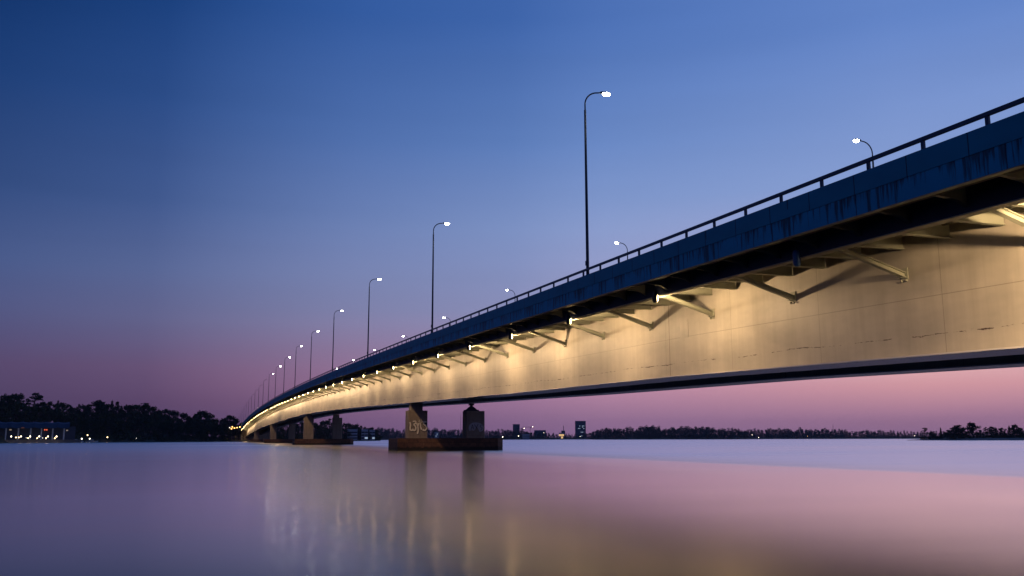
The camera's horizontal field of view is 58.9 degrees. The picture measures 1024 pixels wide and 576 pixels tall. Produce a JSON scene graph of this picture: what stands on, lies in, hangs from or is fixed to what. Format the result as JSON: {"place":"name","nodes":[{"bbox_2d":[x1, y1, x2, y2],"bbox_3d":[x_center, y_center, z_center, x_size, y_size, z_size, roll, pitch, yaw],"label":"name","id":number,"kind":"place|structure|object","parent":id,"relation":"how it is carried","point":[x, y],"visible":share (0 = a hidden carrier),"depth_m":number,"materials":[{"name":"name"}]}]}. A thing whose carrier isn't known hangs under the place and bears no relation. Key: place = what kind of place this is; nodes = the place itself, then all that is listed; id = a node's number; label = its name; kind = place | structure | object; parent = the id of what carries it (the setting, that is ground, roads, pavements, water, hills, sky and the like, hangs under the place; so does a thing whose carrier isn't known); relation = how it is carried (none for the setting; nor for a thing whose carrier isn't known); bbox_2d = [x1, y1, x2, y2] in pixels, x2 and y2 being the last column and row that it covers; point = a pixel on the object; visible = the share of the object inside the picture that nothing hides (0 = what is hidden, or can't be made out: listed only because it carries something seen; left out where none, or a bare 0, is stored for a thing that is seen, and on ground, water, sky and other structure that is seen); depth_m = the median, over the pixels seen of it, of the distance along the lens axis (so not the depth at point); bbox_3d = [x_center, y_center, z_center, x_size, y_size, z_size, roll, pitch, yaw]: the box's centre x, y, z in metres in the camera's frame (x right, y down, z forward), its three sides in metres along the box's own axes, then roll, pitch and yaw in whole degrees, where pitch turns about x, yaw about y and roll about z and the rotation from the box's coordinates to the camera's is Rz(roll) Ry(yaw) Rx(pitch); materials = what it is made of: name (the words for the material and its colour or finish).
{"place":"outdoors","nodes":[
{"label":"outdoors","id":0,"kind":"place"},
{"bbox_2d":[0,430,248,442],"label":"hill","id":1,"kind":"structure","parent":0,"point":[2,439],"depth_m":702.81,"materials":[{"name":"plant"}]},
{"bbox_2d":[0,398,6,405],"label":"broadleaf tree","id":2,"kind":"object","parent":1,"relation":"on","point":[2,402],"visible":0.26,"depth_m":632.99,"materials":[{"name":"green plant"}]},
{"bbox_2d":[0,393,22,417],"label":"broadleaf tree","id":3,"kind":"object","parent":1,"relation":"on","point":[9,399],"visible":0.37,"depth_m":648.55,"materials":[{"name":"green plant"}]},
{"bbox_2d":[9,393,30,410],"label":"broadleaf tree","id":4,"kind":"object","parent":1,"relation":"on","point":[18,397],"visible":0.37,"depth_m":660.98,"materials":[{"name":"green plant"}]},
{"bbox_2d":[27,392,43,406],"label":"pine tree","id":5,"kind":"object","parent":1,"relation":"on","point":[37,397],"visible":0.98,"depth_m":666.72,"materials":[{"name":"green plant"}]},
{"bbox_2d":[0,422,80,442],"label":"waterfront hall","id":6,"kind":"structure","parent":1,"relation":"on","point":[64,432],"depth_m":590.04,"materials":[{"name":"blue concrete"}]},
{"bbox_2d":[35,401,52,416],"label":"broadleaf tree","id":7,"kind":"object","parent":1,"relation":"on","point":[42,404],"visible":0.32,"depth_m":673.81,"materials":[{"name":"green plant"}]},
{"bbox_2d":[46,401,59,421],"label":"broadleaf tree","id":8,"kind":"object","parent":1,"relation":"on","point":[50,403],"visible":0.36,"depth_m":681.04,"materials":[{"name":"green plant"}]},
{"bbox_2d":[58,402,72,419],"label":"broadleaf tree","id":9,"kind":"object","parent":1,"relation":"on","point":[61,406],"visible":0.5,"depth_m":690.43,"materials":[{"name":"green plant"}]},
{"bbox_2d":[66,407,80,422],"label":"broadleaf tree","id":10,"kind":"object","parent":1,"relation":"on","point":[75,409],"visible":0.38,"depth_m":711.96,"materials":[{"name":"green plant"}]},
{"bbox_2d":[74,404,90,412],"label":"broadleaf tree","id":11,"kind":"object","parent":1,"relation":"on","point":[83,406],"visible":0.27,"depth_m":726.72,"materials":[{"name":"green plant"}]},
{"bbox_2d":[83,410,93,416],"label":"broadleaf tree","id":12,"kind":"object","parent":1,"relation":"on","point":[87,413],"visible":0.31,"depth_m":711.85,"materials":[{"name":"green plant"}]},
{"bbox_2d":[84,401,107,418],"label":"broadleaf tree","id":13,"kind":"object","parent":1,"relation":"on","point":[96,405],"visible":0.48,"depth_m":721.64,"materials":[{"name":"green plant"}]},
{"bbox_2d":[91,400,109,413],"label":"pine tree","id":14,"kind":"object","parent":1,"relation":"on","point":[102,403],"visible":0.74,"depth_m":721.88,"materials":[{"name":"green plant"}]},
{"bbox_2d":[101,404,113,417],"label":"broadleaf tree","id":15,"kind":"object","parent":1,"relation":"on","point":[106,410],"visible":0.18,"depth_m":739.11,"materials":[{"name":"green plant"}]},
{"bbox_2d":[109,399,113,410],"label":"spruce tree","id":16,"kind":"object","parent":1,"relation":"on","point":[112,406],"visible":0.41,"depth_m":742.79,"materials":[{"name":"green plant"}]},
{"bbox_2d":[111,400,121,418],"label":"spruce tree","id":17,"kind":"object","parent":1,"relation":"on","point":[116,408],"visible":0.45,"depth_m":733.38,"materials":[{"name":"green plant"}]},
{"bbox_2d":[119,404,138,419],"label":"broadleaf tree","id":18,"kind":"object","parent":1,"relation":"on","point":[126,408],"visible":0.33,"depth_m":746.48,"materials":[{"name":"green plant"}]},
{"bbox_2d":[130,405,143,424],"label":"broadleaf tree","id":19,"kind":"object","parent":1,"relation":"on","point":[137,408],"visible":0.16,"depth_m":758.99,"materials":[{"name":"green plant"}]},
{"bbox_2d":[136,403,152,414],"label":"broadleaf tree","id":20,"kind":"object","parent":1,"relation":"on","point":[145,405],"visible":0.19,"depth_m":774.34,"materials":[{"name":"green plant"}]},
{"bbox_2d":[143,406,160,433],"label":"broadleaf tree","id":21,"kind":"object","parent":1,"relation":"on","point":[152,409],"visible":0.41,"depth_m":764.61,"materials":[{"name":"green plant"}]},
{"bbox_2d":[75,432,245,441],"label":"shoreline bushes","id":22,"kind":"object","parent":1,"relation":"on","point":[119,438],"visible":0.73,"depth_m":699.94,"materials":[{"name":"green plant"}]},
{"bbox_2d":[154,409,166,421],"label":"broadleaf tree","id":23,"kind":"object","parent":1,"relation":"on","point":[159,411],"visible":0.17,"depth_m":780.33,"materials":[{"name":"green plant"}]},
{"bbox_2d":[162,409,176,430],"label":"broadleaf tree","id":24,"kind":"object","parent":1,"relation":"on","point":[165,411],"visible":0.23,"depth_m":790.53,"materials":[{"name":"green plant"}]},
{"bbox_2d":[169,410,178,418],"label":"broadleaf tree","id":25,"kind":"object","parent":1,"relation":"on","point":[175,413],"visible":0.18,"depth_m":804.15,"materials":[{"name":"green plant"}]},
{"bbox_2d":[173,413,187,422],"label":"broadleaf tree","id":26,"kind":"object","parent":1,"relation":"on","point":[183,415],"visible":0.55,"depth_m":794.62,"materials":[{"name":"green plant"}]},
{"bbox_2d":[183,416,191,424],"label":"broadleaf tree","id":27,"kind":"object","parent":1,"relation":"on","point":[188,419],"visible":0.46,"depth_m":795.30,"materials":[{"name":"green plant"}]},
{"bbox_2d":[187,413,202,430],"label":"broadleaf tree","id":28,"kind":"object","parent":1,"relation":"on","point":[197,416],"visible":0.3,"depth_m":799.55,"materials":[{"name":"green plant"}]},
{"bbox_2d":[191,419,208,435],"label":"broadleaf tree","id":29,"kind":"object","parent":1,"relation":"on","point":[197,422],"visible":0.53,"depth_m":780.48,"materials":[{"name":"green plant"}]},
{"bbox_2d":[192,410,211,424],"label":"broadleaf tree","id":30,"kind":"object","parent":1,"relation":"on","point":[203,414],"visible":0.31,"depth_m":823.88,"materials":[{"name":"green plant"}]},
{"bbox_2d":[201,418,212,432],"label":"broadleaf tree","id":31,"kind":"object","parent":1,"relation":"on","point":[209,426],"visible":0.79,"depth_m":785.47,"materials":[{"name":"green plant"}]},
{"bbox_2d":[207,413,217,426],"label":"broadleaf tree","id":32,"kind":"object","parent":1,"relation":"on","point":[212,420],"visible":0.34,"depth_m":835.61,"materials":[{"name":"green plant"}]},
{"bbox_2d":[217,418,228,435],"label":"broadleaf tree","id":33,"kind":"object","parent":1,"relation":"on","point":[222,421],"visible":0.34,"depth_m":847.35,"materials":[{"name":"green plant"}]},
{"bbox_2d":[220,422,232,437],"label":"broadleaf tree","id":34,"kind":"object","parent":1,"relation":"on","point":[223,425],"visible":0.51,"depth_m":817.32,"materials":[{"name":"green plant"}]},
{"bbox_2d":[224,427,234,437],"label":"broadleaf tree","id":35,"kind":"object","parent":1,"relation":"on","point":[231,433],"visible":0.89,"depth_m":795.37,"materials":[{"name":"green plant"}]},
{"bbox_2d":[222,415,238,434],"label":"broadleaf tree","id":36,"kind":"object","parent":1,"relation":"on","point":[232,420],"visible":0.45,"depth_m":870.11,"materials":[{"name":"green plant"}]},
{"bbox_2d":[230,425,241,434],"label":"broadleaf tree","id":37,"kind":"object","parent":1,"relation":"on","point":[235,427],"visible":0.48,"depth_m":831.76,"materials":[{"name":"green plant"}]},
{"bbox_2d":[234,429,240,437],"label":"broadleaf tree","id":38,"kind":"object","parent":1,"relation":"on","point":[236,432],"visible":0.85,"depth_m":811.79,"materials":[{"name":"green plant"}]},
{"bbox_2d":[0,439,1023,575],"bbox_3d":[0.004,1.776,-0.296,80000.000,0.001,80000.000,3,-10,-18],"label":"water","id":39,"kind":"structure","parent":0,"point":[782,507],"depth_m":23.63,"materials":[{"name":"purple liquid"}]},
{"bbox_2d":[85,438,97,442],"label":"motor boat","id":40,"kind":"object","parent":39,"relation":"on","point":[91,441],"visible":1,"depth_m":627.06,"materials":[{"name":"white plastic"}]},
{"bbox_2d":[239,97,1023,450],"bbox_3d":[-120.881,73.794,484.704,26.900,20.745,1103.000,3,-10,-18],"label":"road bridge","id":41,"kind":"structure","parent":39,"relation":"in","point":[911,263],"depth_m":51.19,"materials":[{"name":"concrete"}]},
{"bbox_2d":[310,331,318,380],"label":"street lamp","id":42,"kind":"object","parent":41,"relation":"on","point":[310,359],"visible":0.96,"depth_m":246.54,"materials":[{"name":"metal"}]},
{"bbox_2d":[332,310,342,368],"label":"street lamp","id":43,"kind":"object","parent":41,"relation":"on","point":[333,341],"visible":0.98,"depth_m":201.33,"materials":[{"name":"metal"}]},
{"bbox_2d":[367,278,380,354],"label":"street lamp","id":44,"kind":"object","parent":41,"relation":"on","point":[368,317],"visible":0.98,"depth_m":156.00,"materials":[{"name":"metal"}]},
{"bbox_2d":[431,222,448,332],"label":"street lamp","id":45,"kind":"object","parent":41,"relation":"on","point":[446,223],"visible":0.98,"depth_m":110.75,"materials":[{"name":"metal"}]},
{"bbox_2d":[508,329,511,338],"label":"floodlight","id":46,"kind":"object","parent":41,"relation":"attached to","point":[510,334],"visible":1,"depth_m":84.17,"materials":[{"name":"brown"}]},
{"bbox_2d":[566,311,570,324],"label":"floodlight","id":47,"kind":"object","parent":41,"relation":"attached to","point":[568,320],"visible":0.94,"depth_m":70.42,"materials":[{"name":"brown"}]},
{"bbox_2d":[584,91,609,274],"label":"street lamp","id":48,"kind":"object","parent":41,"relation":"on","point":[603,93],"visible":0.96,"depth_m":65.27,"materials":[{"name":"metal"}]},
{"bbox_2d":[652,285,657,302],"bbox_3d":[9.056,0.278,56.845,0.590,1.327,0.340,3,-10,-18],"label":"floodlight","id":49,"kind":"object","parent":41,"relation":"attached to","point":[654,296],"visible":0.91,"depth_m":56.65,"materials":[{"name":"brown"}]},
{"bbox_2d":[793,241,800,266],"bbox_3d":[13.611,-1.649,43.082,0.590,1.327,0.340,3,-10,-18],"label":"floodlight","id":50,"kind":"object","parent":41,"relation":"attached to","point":[796,258],"visible":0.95,"depth_m":42.89,"materials":[{"name":"black metal"}]},
{"bbox_2d":[853,139,873,167],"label":"street lamp","id":51,"kind":"object","parent":41,"relation":"on","point":[856,140],"visible":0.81,"depth_m":74.86,"materials":[{"name":"metal"}]},
{"bbox_2d":[0,0,1023,437],"label":"sky","id":52,"kind":"structure","parent":0,"point":[192,191],"materials":[{"name":"blue"}]},
{"bbox_2d":[592,438,756,439],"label":"terrain","id":53,"kind":"structure","parent":0,"point":[660,438],"depth_m":1921.68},
{"bbox_2d":[589,425,747,438],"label":"headland wood","id":54,"kind":"object","parent":53,"relation":"on","point":[651,432],"visible":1,"depth_m":1938.81,"materials":[{"name":"green plant"}]},
{"bbox_2d":[381,437,1017,439],"bbox_3d":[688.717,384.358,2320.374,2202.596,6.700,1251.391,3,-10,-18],"label":"terrain","id":55,"kind":"structure","parent":0,"point":[739,437],"depth_m":2284.95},
{"bbox_2d":[346,428,599,438],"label":"wood","id":56,"kind":"object","parent":55,"relation":"on","point":[386,433],"visible":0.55,"depth_m":2352.18,"materials":[{"name":"green plant"}]},
{"bbox_2d":[513,424,519,432],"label":"dark office block","id":57,"kind":"structure","parent":55,"relation":"on","point":[516,427],"depth_m":2619.36,"materials":[{"name":"grey glass"}]},
{"bbox_2d":[522,434,528,438],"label":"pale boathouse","id":58,"kind":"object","parent":55,"relation":"on","point":[525,436],"visible":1,"depth_m":2151.11,"materials":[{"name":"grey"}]},
{"bbox_2d":[534,430,545,437],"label":"long low hall","id":59,"kind":"structure","parent":55,"relation":"on","point":[540,431],"depth_m":2665.41,"materials":[{"name":"grey glass"}]},
{"bbox_2d":[559,433,563,438],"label":"floodlit house","id":60,"kind":"structure","parent":55,"relation":"on","point":[561,435],"depth_m":2168.06,"materials":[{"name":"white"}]},
{"bbox_2d":[575,421,585,437],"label":"office tower","id":61,"kind":"structure","parent":55,"relation":"on","point":[580,427],"depth_m":2611.72,"materials":[{"name":"blue glass"}]},
{"bbox_2d":[738,427,1021,438],"bbox_3d":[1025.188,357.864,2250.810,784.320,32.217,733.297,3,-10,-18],"label":"horizon wood","id":62,"kind":"object","parent":55,"relation":"on","point":[780,433],"visible":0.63,"depth_m":2328.93,"materials":[{"name":"green plant"}]},
{"bbox_2d":[916,438,1023,439],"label":"island","id":63,"kind":"structure","parent":0,"point":[978,439],"depth_m":679.43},
{"bbox_2d":[929,432,936,438],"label":"broadleaf tree","id":64,"kind":"object","parent":63,"relation":"on","point":[932,434],"visible":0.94,"depth_m":714.30,"materials":[{"name":"green plant"}]},
{"bbox_2d":[942,430,950,437],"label":"broadleaf tree","id":65,"kind":"object","parent":63,"relation":"on","point":[946,434],"visible":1,"depth_m":704.96,"materials":[{"name":"green plant"}]},
{"bbox_2d":[948,427,958,437],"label":"broadleaf tree","id":66,"kind":"object","parent":63,"relation":"on","point":[952,429],"visible":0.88,"depth_m":700.73,"materials":[{"name":"green plant"}]},
{"bbox_2d":[952,425,963,436],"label":"broadleaf tree","id":67,"kind":"object","parent":63,"relation":"on","point":[958,427],"visible":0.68,"depth_m":708.07,"materials":[{"name":"green plant"}]},
{"bbox_2d":[959,428,969,436],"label":"broadleaf tree","id":68,"kind":"object","parent":63,"relation":"on","point":[962,431],"visible":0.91,"depth_m":702.32,"materials":[{"name":"green plant"}]},
{"bbox_2d":[919,433,1023,439],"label":"islet bushes","id":69,"kind":"object","parent":63,"relation":"on","point":[962,437],"visible":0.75,"depth_m":693.50,"materials":[{"name":"green plant"}]},
{"bbox_2d":[964,422,980,437],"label":"broadleaf tree","id":70,"kind":"object","parent":63,"relation":"on","point":[971,429],"visible":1,"depth_m":700.72,"materials":[{"name":"green plant"}]},
{"bbox_2d":[985,426,998,437],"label":"broadleaf tree","id":71,"kind":"object","parent":63,"relation":"on","point":[990,430],"visible":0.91,"depth_m":697.68,"materials":[{"name":"green plant"}]},
{"bbox_2d":[997,428,1007,436],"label":"broadleaf tree","id":72,"kind":"object","parent":63,"relation":"on","point":[1001,431],"visible":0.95,"depth_m":693.46,"materials":[{"name":"green plant"}]},
{"bbox_2d":[1007,426,1012,437],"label":"spruce tree","id":73,"kind":"object","parent":63,"relation":"on","point":[1009,432],"visible":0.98,"depth_m":681.85,"materials":[{"name":"green plant"}]},
{"bbox_2d":[1008,424,1018,437],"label":"broadleaf tree","id":74,"kind":"object","parent":63,"relation":"on","point":[1014,427],"visible":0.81,"depth_m":695.27,"materials":[{"name":"green plant"}]},
{"bbox_2d":[1015,428,1023,437],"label":"broadleaf tree","id":75,"kind":"object","parent":63,"relation":"on","point":[1020,430],"visible":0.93,"depth_m":685.22,"materials":[{"name":"green plant"}]},
{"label":"terrain","id":76,"kind":"structure","parent":0,"visible":0},
{"bbox_2d":[279,426,295,432],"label":"broadleaf tree","id":77,"kind":"object","parent":76,"relation":"on","point":[286,429],"visible":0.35,"depth_m":967.24,"materials":[{"name":"green plant"}]},
{"bbox_2d":[295,423,300,429],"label":"broadleaf tree","id":78,"kind":"object","parent":76,"relation":"on","point":[297,427],"visible":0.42,"depth_m":994.93,"materials":[{"name":"green plant"}]},
{"bbox_2d":[299,422,303,432],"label":"broadleaf tree","id":79,"kind":"object","parent":76,"relation":"on","point":[302,425],"visible":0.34,"depth_m":1011.40,"materials":[{"name":"green plant"}]},
{"bbox_2d":[314,421,328,432],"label":"broadleaf tree","id":80,"kind":"object","parent":76,"relation":"on","point":[317,427],"visible":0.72,"depth_m":995.85,"materials":[{"name":"green plant"}]},
{"bbox_2d":[318,420,331,429],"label":"broadleaf tree","id":81,"kind":"object","parent":76,"relation":"on","point":[327,423],"visible":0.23,"depth_m":1020.99,"materials":[{"name":"green plant"}]},
{"bbox_2d":[276,434,382,440],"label":"waterside thicket","id":82,"kind":"object","parent":76,"relation":"on","point":[301,437],"visible":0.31,"depth_m":957.59,"materials":[{"name":"green plant"}]},
{"bbox_2d":[342,423,353,433],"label":"broadleaf tree","id":83,"kind":"object","parent":76,"relation":"on","point":[345,426],"visible":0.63,"depth_m":1029.93,"materials":[{"name":"green plant"}]},
{"bbox_2d":[347,429,357,439],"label":"terrace block","id":84,"kind":"structure","parent":76,"relation":"on","point":[354,433],"depth_m":994.09,"materials":[{"name":"grey glass"}]},
{"bbox_2d":[361,429,367,439],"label":"terrace block","id":85,"kind":"structure","parent":76,"relation":"on","point":[364,434],"depth_m":1019.43,"materials":[{"name":"grey glass"}]},
{"bbox_2d":[369,430,374,439],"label":"terrace block","id":86,"kind":"structure","parent":76,"relation":"on","point":[372,432],"depth_m":1059.92,"materials":[{"name":"grey glass"}]}
]}

